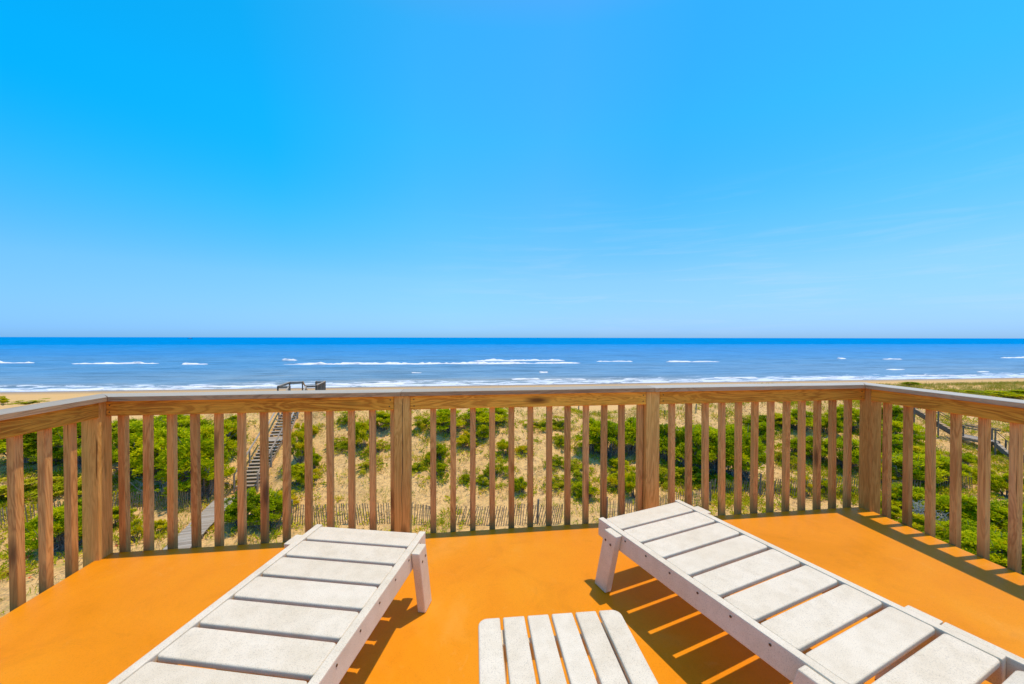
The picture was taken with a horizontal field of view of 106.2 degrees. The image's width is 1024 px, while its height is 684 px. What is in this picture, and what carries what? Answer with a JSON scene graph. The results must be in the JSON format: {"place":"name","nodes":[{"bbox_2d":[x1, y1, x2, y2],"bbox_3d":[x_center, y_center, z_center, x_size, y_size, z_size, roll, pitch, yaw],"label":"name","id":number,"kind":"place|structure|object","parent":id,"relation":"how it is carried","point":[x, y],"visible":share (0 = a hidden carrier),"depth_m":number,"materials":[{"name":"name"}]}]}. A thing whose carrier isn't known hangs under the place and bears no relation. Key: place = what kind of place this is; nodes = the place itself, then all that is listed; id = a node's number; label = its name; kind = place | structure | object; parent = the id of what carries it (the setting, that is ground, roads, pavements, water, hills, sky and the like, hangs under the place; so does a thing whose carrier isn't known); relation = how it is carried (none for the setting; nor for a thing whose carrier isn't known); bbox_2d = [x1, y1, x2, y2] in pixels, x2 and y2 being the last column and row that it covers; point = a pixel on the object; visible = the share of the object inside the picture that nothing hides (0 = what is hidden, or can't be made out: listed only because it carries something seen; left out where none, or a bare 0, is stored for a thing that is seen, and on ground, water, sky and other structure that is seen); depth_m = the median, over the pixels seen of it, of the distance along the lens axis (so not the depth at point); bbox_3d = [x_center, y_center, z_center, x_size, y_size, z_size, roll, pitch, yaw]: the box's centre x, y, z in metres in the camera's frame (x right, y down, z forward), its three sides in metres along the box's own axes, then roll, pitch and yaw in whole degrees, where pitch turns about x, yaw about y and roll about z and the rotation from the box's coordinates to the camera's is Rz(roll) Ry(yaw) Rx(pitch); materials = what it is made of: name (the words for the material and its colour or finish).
{"place":"outdoors","nodes":[
{"label":"outdoors","id":0,"kind":"place"},
{"bbox_2d":[0,337,1023,391],"bbox_3d":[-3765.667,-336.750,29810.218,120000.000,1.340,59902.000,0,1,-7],"label":"sea water","id":1,"kind":"structure","parent":0,"point":[31,364],"depth_m":203.70,"materials":[{"name":"liquid"}]},
{"bbox_2d":[0,378,1023,617],"bbox_3d":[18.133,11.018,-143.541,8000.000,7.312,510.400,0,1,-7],"label":"dune sand ground","id":2,"kind":"structure","parent":0,"point":[422,497],"depth_m":26.31,"materials":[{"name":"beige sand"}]},
{"bbox_2d":[0,398,49,404],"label":"shrub","id":3,"kind":"object","parent":2,"relation":"on","point":[24,403],"visible":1,"depth_m":55.54,"materials":[{"name":"green plant"}]},
{"bbox_2d":[0,476,62,500],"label":"shrub","id":4,"kind":"object","parent":2,"relation":"on","point":[4,488],"visible":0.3,"depth_m":23.05,"materials":[{"name":"green plant"}]},
{"bbox_2d":[0,428,63,465],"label":"shrub","id":5,"kind":"object","parent":2,"relation":"on","point":[32,437],"visible":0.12,"depth_m":25.27,"materials":[{"name":"green plant"}]},
{"bbox_2d":[0,501,63,528],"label":"sand fence","id":6,"kind":"object","parent":2,"relation":"on","point":[6,511],"visible":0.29,"depth_m":20.32,"materials":[{"name":"brown wood"}]},
{"bbox_2d":[3,476,63,499],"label":"shrub","id":7,"kind":"object","parent":2,"relation":"on","point":[56,485],"visible":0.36,"depth_m":23.46,"materials":[{"name":"green plant"}]},
{"bbox_2d":[0,430,79,469],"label":"shrub","id":8,"kind":"object","parent":2,"relation":"on","point":[2,442],"visible":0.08,"depth_m":25.39,"materials":[{"name":"green plant"}]},
{"bbox_2d":[25,506,82,552],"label":"shrub","id":9,"kind":"object","parent":2,"relation":"on","point":[58,526],"visible":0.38,"depth_m":17.50,"materials":[{"name":"green plant"}]},
{"bbox_2d":[27,422,117,468],"bbox_3d":[-28.946,6.916,26.256,4.793,3.906,3.510,0,1,-12],"label":"shrub","id":10,"kind":"object","parent":2,"relation":"on","point":[57,439],"visible":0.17,"depth_m":25.17,"materials":[{"name":"green plant"}]},
{"bbox_2d":[113,506,137,526],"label":"shrub","id":11,"kind":"object","parent":2,"relation":"on","point":[115,513],"visible":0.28,"depth_m":20.14,"materials":[{"name":"green plant"}]},
{"bbox_2d":[130,517,142,540],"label":"shrub","id":12,"kind":"object","parent":2,"relation":"on","point":[136,528],"visible":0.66,"depth_m":18.76,"materials":[{"name":"green plant"}]},
{"bbox_2d":[112,417,177,477],"bbox_3d":[-24.648,7.260,25.936,3.707,4.347,4.989,0,1,20],"label":"shrub","id":13,"kind":"object","parent":2,"relation":"on","point":[134,437],"visible":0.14,"depth_m":25.04,"materials":[{"name":"green plant"}]},
{"bbox_2d":[116,425,189,486],"bbox_3d":[-22.256,7.464,25.143,4.365,4.484,5.960,0,1,-11],"label":"shrub","id":14,"kind":"object","parent":2,"relation":"on","point":[160,440],"visible":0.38,"depth_m":23.82,"materials":[{"name":"green plant"}]},
{"bbox_2d":[112,490,202,511],"bbox_3d":[-20.439,9.261,22.044,5.778,1.754,0.441,0,1,1],"label":"sand fence","id":15,"kind":"object","parent":2,"relation":"on","point":[162,499],"visible":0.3,"depth_m":22.05,"materials":[{"name":"brown wood"}]},
{"bbox_2d":[154,519,166,533],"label":"shrub","id":16,"kind":"object","parent":2,"relation":"on","point":[159,523],"visible":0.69,"depth_m":19.33,"materials":[{"name":"green plant"}]},
{"bbox_2d":[112,415,211,441],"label":"shrub","id":17,"kind":"object","parent":2,"relation":"on","point":[137,422],"visible":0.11,"depth_m":26.98,"materials":[{"name":"green plant"}]},
{"bbox_2d":[130,414,210,433],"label":"shrub","id":18,"kind":"object","parent":2,"relation":"on","point":[183,423],"visible":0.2,"depth_m":28.08,"materials":[{"name":"green plant"}]},
{"bbox_2d":[154,434,236,501],"bbox_3d":[-19.185,7.748,23.787,3.496,4.597,4.773,1,1,38],"label":"shrub","id":19,"kind":"object","parent":2,"relation":"on","point":[207,448],"visible":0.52,"depth_m":23.05,"materials":[{"name":"green plant"}]},
{"bbox_2d":[163,498,232,549],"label":"boardwalk","id":20,"kind":"structure","parent":2,"relation":"on","point":[207,521],"depth_m":19.68,"materials":[{"name":"grey wood"}]},
{"bbox_2d":[159,419,236,451],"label":"shrub","id":21,"kind":"object","parent":2,"relation":"on","point":[207,430],"visible":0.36,"depth_m":26.97,"materials":[{"name":"green plant"}]},
{"bbox_2d":[224,486,257,530],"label":"shrub","id":22,"kind":"object","parent":2,"relation":"on","point":[230,514],"visible":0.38,"depth_m":19.87,"materials":[{"name":"green plant"}]},
{"bbox_2d":[247,488,293,531],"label":"shrub","id":23,"kind":"object","parent":2,"relation":"on","point":[275,504],"visible":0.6,"depth_m":19.75,"materials":[{"name":"green plant"}]},
{"bbox_2d":[233,381,325,493],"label":"dune stairs","id":24,"kind":"structure","parent":2,"relation":"on","point":[320,386],"depth_m":28.49,"materials":[{"name":"grey wood"}]},
{"bbox_2d":[281,463,304,485],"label":"shrub","id":25,"kind":"object","parent":2,"relation":"on","point":[295,468],"visible":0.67,"depth_m":23.91,"materials":[{"name":"green plant"}]},
{"bbox_2d":[291,422,316,463],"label":"shrub","id":26,"kind":"object","parent":2,"relation":"on","point":[299,445],"visible":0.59,"depth_m":26.30,"materials":[{"name":"green plant"}]},
{"bbox_2d":[313,449,322,469],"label":"shrub","id":27,"kind":"object","parent":2,"relation":"on","point":[317,458],"visible":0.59,"depth_m":25.39,"materials":[{"name":"green plant"}]},
{"bbox_2d":[291,500,429,524],"bbox_3d":[-8.049,9.274,20.584,7.854,1.753,0.198,0,1,-3],"label":"sand fence","id":28,"kind":"object","parent":2,"relation":"on","point":[322,508],"visible":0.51,"depth_m":20.50,"materials":[{"name":"brown wood"}]},
{"bbox_2d":[355,420,368,448],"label":"shrub","id":29,"kind":"object","parent":2,"relation":"on","point":[361,429],"visible":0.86,"depth_m":27.28,"materials":[{"name":"green plant"}]},
{"bbox_2d":[355,456,383,472],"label":"shrub","id":30,"kind":"object","parent":2,"relation":"on","point":[364,465],"visible":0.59,"depth_m":25.44,"materials":[{"name":"green plant"}]},
{"bbox_2d":[360,437,389,455],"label":"shrub","id":31,"kind":"object","parent":2,"relation":"on","point":[379,446],"visible":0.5,"depth_m":27.63,"materials":[{"name":"green plant"}]},
{"bbox_2d":[365,410,389,431],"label":"shrub","id":32,"kind":"object","parent":2,"relation":"on","point":[382,417],"visible":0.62,"depth_m":29.84,"materials":[{"name":"green plant"}]},
{"bbox_2d":[412,414,429,428],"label":"shrub","id":33,"kind":"object","parent":2,"relation":"on","point":[418,424],"visible":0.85,"depth_m":30.27,"materials":[{"name":"green plant"}]},
{"bbox_2d":[436,443,449,459],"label":"shrub","id":34,"kind":"object","parent":2,"relation":"on","point":[441,449],"visible":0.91,"depth_m":26.68,"materials":[{"name":"green plant"}]},
{"bbox_2d":[427,409,467,432],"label":"shrub","id":35,"kind":"object","parent":2,"relation":"on","point":[443,415],"visible":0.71,"depth_m":29.59,"materials":[{"name":"green plant"}]},
{"bbox_2d":[456,431,477,448],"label":"shrub","id":36,"kind":"object","parent":2,"relation":"on","point":[463,439],"visible":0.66,"depth_m":28.29,"materials":[{"name":"green plant"}]},
{"bbox_2d":[476,424,488,439],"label":"shrub","id":37,"kind":"object","parent":2,"relation":"on","point":[484,429],"visible":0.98,"depth_m":29.25,"materials":[{"name":"green plant"}]},
{"bbox_2d":[462,408,504,426],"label":"shrub","id":38,"kind":"object","parent":2,"relation":"on","point":[482,416],"visible":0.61,"depth_m":30.57,"materials":[{"name":"green plant"}]},
{"bbox_2d":[479,452,515,478],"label":"shrub","id":39,"kind":"object","parent":2,"relation":"on","point":[497,467],"visible":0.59,"depth_m":25.51,"materials":[{"name":"green plant"}]},
{"bbox_2d":[487,408,507,423],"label":"shrub","id":40,"kind":"object","parent":2,"relation":"on","point":[501,411],"visible":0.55,"depth_m":31.58,"materials":[{"name":"green plant"}]},
{"bbox_2d":[496,439,514,455],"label":"shrub","id":41,"kind":"object","parent":2,"relation":"on","point":[502,444],"visible":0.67,"depth_m":27.45,"materials":[{"name":"green plant"}]},
{"bbox_2d":[456,499,562,525],"bbox_3d":[-0.234,9.389,20.736,6.014,1.751,0.352,0,1,0],"label":"sand fence","id":42,"kind":"object","parent":2,"relation":"on","point":[537,514],"visible":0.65,"depth_m":20.65,"materials":[{"name":"brown wood"}]},
{"bbox_2d":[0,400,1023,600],"bbox_3d":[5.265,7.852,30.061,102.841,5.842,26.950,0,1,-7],"label":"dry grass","id":43,"kind":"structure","parent":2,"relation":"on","point":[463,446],"depth_m":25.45,"materials":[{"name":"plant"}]},
{"bbox_2d":[0,400,1023,583],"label":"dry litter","id":44,"kind":"object","parent":2,"relation":"on","point":[483,486],"visible":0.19,"depth_m":25.73,"materials":[{"name":"brown plant"}]},
{"bbox_2d":[514,476,526,492],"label":"shrub","id":45,"kind":"object","parent":2,"relation":"on","point":[520,483],"visible":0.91,"depth_m":24.06,"materials":[{"name":"green plant"}]},
{"bbox_2d":[523,417,554,430],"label":"shrub","id":46,"kind":"object","parent":2,"relation":"on","point":[542,424],"visible":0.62,"depth_m":32.19,"materials":[{"name":"green plant"}]},
{"bbox_2d":[544,454,563,466],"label":"shrub","id":47,"kind":"object","parent":2,"relation":"on","point":[556,461],"visible":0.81,"depth_m":26.63,"materials":[{"name":"green plant"}]},
{"bbox_2d":[544,414,574,429],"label":"shrub","id":48,"kind":"object","parent":2,"relation":"on","point":[558,424],"visible":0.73,"depth_m":32.87,"materials":[{"name":"green plant"}]},
{"bbox_2d":[552,474,574,490],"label":"shrub","id":49,"kind":"object","parent":2,"relation":"on","point":[555,484],"visible":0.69,"depth_m":24.86,"materials":[{"name":"green plant"}]},
{"bbox_2d":[112,380,1023,451],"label":"beach grass","id":50,"kind":"structure","parent":2,"relation":"on","point":[1000,385],"depth_m":59.84,"materials":[{"name":"green plant"}]},
{"bbox_2d":[573,481,598,497],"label":"shrub","id":51,"kind":"object","parent":2,"relation":"on","point":[592,491],"visible":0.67,"depth_m":23.50,"materials":[{"name":"green plant"}]},
{"bbox_2d":[573,418,600,455],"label":"shrub","id":52,"kind":"object","parent":2,"relation":"on","point":[593,424],"visible":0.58,"depth_m":28.28,"materials":[{"name":"green plant"}]},
{"bbox_2d":[590,421,627,458],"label":"shrub","id":53,"kind":"object","parent":2,"relation":"on","point":[612,429],"visible":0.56,"depth_m":27.95,"materials":[{"name":"green plant"}]},
{"bbox_2d":[607,471,628,492],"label":"shrub","id":54,"kind":"object","parent":2,"relation":"on","point":[612,479],"visible":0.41,"depth_m":24.85,"materials":[{"name":"green plant"}]},
{"bbox_2d":[608,456,631,471],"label":"shrub","id":55,"kind":"object","parent":2,"relation":"on","point":[613,461],"visible":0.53,"depth_m":26.68,"materials":[{"name":"green plant"}]},
{"bbox_2d":[610,417,635,456],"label":"shrub","id":56,"kind":"object","parent":2,"relation":"on","point":[630,430],"visible":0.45,"depth_m":28.77,"materials":[{"name":"green plant"}]},
{"bbox_2d":[625,465,635,497],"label":"shrub","id":57,"kind":"object","parent":2,"relation":"on","point":[630,479],"visible":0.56,"depth_m":23.71,"materials":[{"name":"green plant"}]},
{"bbox_2d":[607,482,711,517],"bbox_3d":[8.577,9.291,21.858,7.437,1.887,0.527,0,1,-18],"label":"sand fence","id":58,"kind":"object","parent":2,"relation":"on","point":[698,493],"visible":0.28,"depth_m":21.81,"materials":[{"name":"brown wood"}]},
{"bbox_2d":[659,467,667,486],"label":"shrub","id":59,"kind":"object","parent":2,"relation":"on","point":[661,476],"visible":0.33,"depth_m":25.64,"materials":[{"name":"green plant"}]},
{"bbox_2d":[659,422,683,461],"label":"shrub","id":60,"kind":"object","parent":2,"relation":"on","point":[663,440],"visible":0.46,"depth_m":28.03,"materials":[{"name":"green plant"}]},
{"bbox_2d":[659,465,700,482],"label":"shrub","id":61,"kind":"object","parent":2,"relation":"on","point":[679,472],"visible":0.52,"depth_m":26.02,"materials":[{"name":"green plant"}]},
{"bbox_2d":[675,425,716,477],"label":"shrub","id":62,"kind":"object","parent":2,"relation":"on","point":[696,435],"visible":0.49,"depth_m":26.71,"materials":[{"name":"green plant"}]},
{"bbox_2d":[684,468,743,487],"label":"shrub","id":63,"kind":"object","parent":2,"relation":"on","point":[698,474],"visible":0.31,"depth_m":25.95,"materials":[{"name":"green plant"}]},
{"bbox_2d":[692,428,749,477],"bbox_3d":[14.166,7.771,26.608,3.841,3.960,4.787,0,1,-19],"label":"shrub","id":64,"kind":"object","parent":2,"relation":"on","point":[713,441],"visible":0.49,"depth_m":25.77,"materials":[{"name":"green plant"}]},
{"bbox_2d":[714,471,742,489],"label":"shrub","id":65,"kind":"object","parent":2,"relation":"on","point":[730,477],"visible":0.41,"depth_m":25.21,"materials":[{"name":"green plant"}]},
{"bbox_2d":[725,423,775,482],"bbox_3d":[15.602,7.741,26.314,3.545,4.389,2.844,0,1,15],"label":"shrub","id":66,"kind":"object","parent":2,"relation":"on","point":[746,437],"visible":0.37,"depth_m":25.74,"materials":[{"name":"green plant"}]},
{"bbox_2d":[742,415,778,424],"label":"shrub","id":67,"kind":"object","parent":2,"relation":"on","point":[762,418],"visible":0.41,"depth_m":33.37,"materials":[{"name":"green plant"}]},
{"bbox_2d":[744,421,777,452],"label":"shrub","id":68,"kind":"object","parent":2,"relation":"on","point":[762,430],"visible":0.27,"depth_m":28.77,"materials":[{"name":"green plant"}]},
{"bbox_2d":[775,447,806,465],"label":"shrub","id":69,"kind":"object","parent":2,"relation":"on","point":[778,456],"visible":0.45,"depth_m":28.43,"materials":[{"name":"green plant"}]},
{"bbox_2d":[776,438,810,456],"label":"shrub","id":70,"kind":"object","parent":2,"relation":"on","point":[793,443],"visible":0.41,"depth_m":28.93,"materials":[{"name":"green plant"}]},
{"bbox_2d":[775,408,812,431],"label":"shrub","id":71,"kind":"object","parent":2,"relation":"on","point":[809,419],"visible":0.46,"depth_m":32.92,"materials":[{"name":"green plant"}]},
{"bbox_2d":[711,474,920,497],"bbox_3d":[18.919,9.258,24.221,13.139,1.854,0.356,0,1,1],"label":"sand fence","id":72,"kind":"object","parent":2,"relation":"on","point":[760,487],"visible":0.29,"depth_m":24.23,"materials":[{"name":"brown wood"}]},
{"bbox_2d":[806,436,827,460],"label":"shrub","id":73,"kind":"object","parent":2,"relation":"on","point":[823,453],"visible":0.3,"depth_m":28.59,"materials":[{"name":"green plant"}]},
{"bbox_2d":[811,413,842,435],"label":"shrub","id":74,"kind":"object","parent":2,"relation":"on","point":[824,421],"visible":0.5,"depth_m":33.10,"materials":[{"name":"green plant"}]},
{"bbox_2d":[821,436,858,469],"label":"shrub","id":75,"kind":"object","parent":2,"relation":"on","point":[855,451],"visible":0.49,"depth_m":27.87,"materials":[{"name":"green plant"}]},
{"bbox_2d":[826,404,859,431],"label":"shrub","id":76,"kind":"object","parent":2,"relation":"on","point":[855,413],"visible":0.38,"depth_m":34.25,"materials":[{"name":"green plant"}]},
{"bbox_2d":[880,496,901,520],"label":"shrub","id":77,"kind":"object","parent":2,"relation":"on","point":[895,510],"visible":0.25,"depth_m":20.76,"materials":[{"name":"green plant"}]},
{"bbox_2d":[881,404,913,433],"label":"shrub","id":78,"kind":"object","parent":2,"relation":"on","point":[897,412],"visible":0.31,"depth_m":33.98,"materials":[{"name":"green plant"}]},
{"bbox_2d":[881,432,915,452],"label":"shrub","id":79,"kind":"object","parent":2,"relation":"on","point":[897,442],"visible":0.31,"depth_m":28.66,"materials":[{"name":"green plant"}]},
{"bbox_2d":[881,420,937,446],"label":"shrub","id":80,"kind":"object","parent":2,"relation":"on","point":[897,426],"visible":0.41,"depth_m":31.01,"materials":[{"name":"green plant"}]},
{"bbox_2d":[881,451,949,485],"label":"shrub","id":81,"kind":"object","parent":2,"relation":"on","point":[918,464],"visible":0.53,"depth_m":25.55,"materials":[{"name":"green plant"}]},
{"bbox_2d":[891,482,940,514],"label":"shrub","id":82,"kind":"object","parent":2,"relation":"on","point":[896,492],"visible":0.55,"depth_m":22.09,"materials":[{"name":"green plant"}]},
{"bbox_2d":[893,511,945,534],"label":"shrub","id":83,"kind":"object","parent":2,"relation":"on","point":[918,519],"visible":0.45,"depth_m":18.98,"materials":[{"name":"green plant"}]},
{"bbox_2d":[912,498,948,526],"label":"dead shrub","id":84,"kind":"object","parent":2,"relation":"on","point":[918,506],"visible":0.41,"depth_m":19.59,"materials":[{"name":"grey plant"}]},
{"bbox_2d":[918,451,975,485],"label":"shrub","id":85,"kind":"object","parent":2,"relation":"on","point":[943,460],"visible":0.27,"depth_m":25.69,"materials":[{"name":"green plant"}]},
{"bbox_2d":[912,518,999,552],"bbox_3d":[20.892,9.159,17.915,3.269,1.758,2.394,0,1,29],"label":"shrub","id":86,"kind":"object","parent":2,"relation":"on","point":[965,525],"visible":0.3,"depth_m":17.99,"materials":[{"name":"green plant"}]},
{"bbox_2d":[912,493,1005,529],"bbox_3d":[23.296,9.073,20.567,2.747,2.017,3.750,0,1,-18],"label":"shrub","id":87,"kind":"object","parent":2,"relation":"on","point":[942,503],"visible":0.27,"depth_m":20.21,"materials":[{"name":"green plant"}]},
{"bbox_2d":[944,451,977,466],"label":"shrub","id":88,"kind":"object","parent":2,"relation":"on","point":[968,458],"visible":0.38,"depth_m":27.94,"materials":[{"name":"green plant"}]},
{"bbox_2d":[913,407,1023,462],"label":"dune stairs","id":89,"kind":"structure","parent":2,"relation":"on","point":[995,443],"depth_m":33.72,"materials":[{"name":"beige wood"}]},
{"bbox_2d":[946,529,1023,574],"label":"shrub","id":90,"kind":"object","parent":2,"relation":"on","point":[969,539],"visible":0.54,"depth_m":15.99,"materials":[{"name":"green plant"}]},
{"bbox_2d":[946,493,1023,534],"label":"shrub","id":91,"kind":"object","parent":2,"relation":"on","point":[971,501],"visible":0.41,"depth_m":18.86,"materials":[{"name":"green plant"}]},
{"bbox_2d":[983,390,1023,397],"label":"shrub","id":92,"kind":"object","parent":2,"relation":"on","point":[1005,393],"visible":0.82,"depth_m":52.88,"materials":[{"name":"green plant"}]},
{"bbox_2d":[990,473,1023,497],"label":"shrub","id":93,"kind":"object","parent":2,"relation":"on","point":[999,482],"visible":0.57,"depth_m":24.12,"materials":[{"name":"green plant"}]},
{"bbox_2d":[990,532,1023,574],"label":"shrub","id":94,"kind":"object","parent":2,"relation":"on","point":[1003,535],"visible":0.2,"depth_m":15.83,"materials":[{"name":"green plant"}]},
{"bbox_2d":[990,499,1023,532],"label":"shrub","id":95,"kind":"object","parent":2,"relation":"on","point":[1003,502],"visible":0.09,"depth_m":19.23,"materials":[{"name":"green plant"}]},
{"bbox_2d":[0,507,1023,683],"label":"deck floor","id":96,"kind":"structure","parent":0,"point":[108,618],"depth_m":1.91,"materials":[{"name":"orange painted concrete"}]},
{"bbox_2d":[108,524,431,683],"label":"sun lounger","id":97,"kind":"object","parent":96,"relation":"on","point":[298,606],"visible":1,"depth_m":1.34,"materials":[{"name":"wood"}]},
{"bbox_2d":[0,382,1023,611],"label":"deck railing","id":98,"kind":"object","parent":96,"relation":"on","point":[93,414],"visible":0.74,"depth_m":2.49,"materials":[{"name":"brown wood"}]},
{"bbox_2d":[478,610,657,683],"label":"side table","id":99,"kind":"object","parent":96,"relation":"on","point":[608,645],"visible":1,"depth_m":1.16,"materials":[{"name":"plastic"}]},
{"bbox_2d":[595,500,1023,683],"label":"sun lounger","id":100,"kind":"object","parent":96,"relation":"on","point":[676,546],"visible":1,"depth_m":1.39,"materials":[{"name":"wood"}]},
{"bbox_2d":[0,0,1023,337],"label":"sky","id":101,"kind":"structure","parent":0,"point":[169,168],"materials":[{"name":"blue"}]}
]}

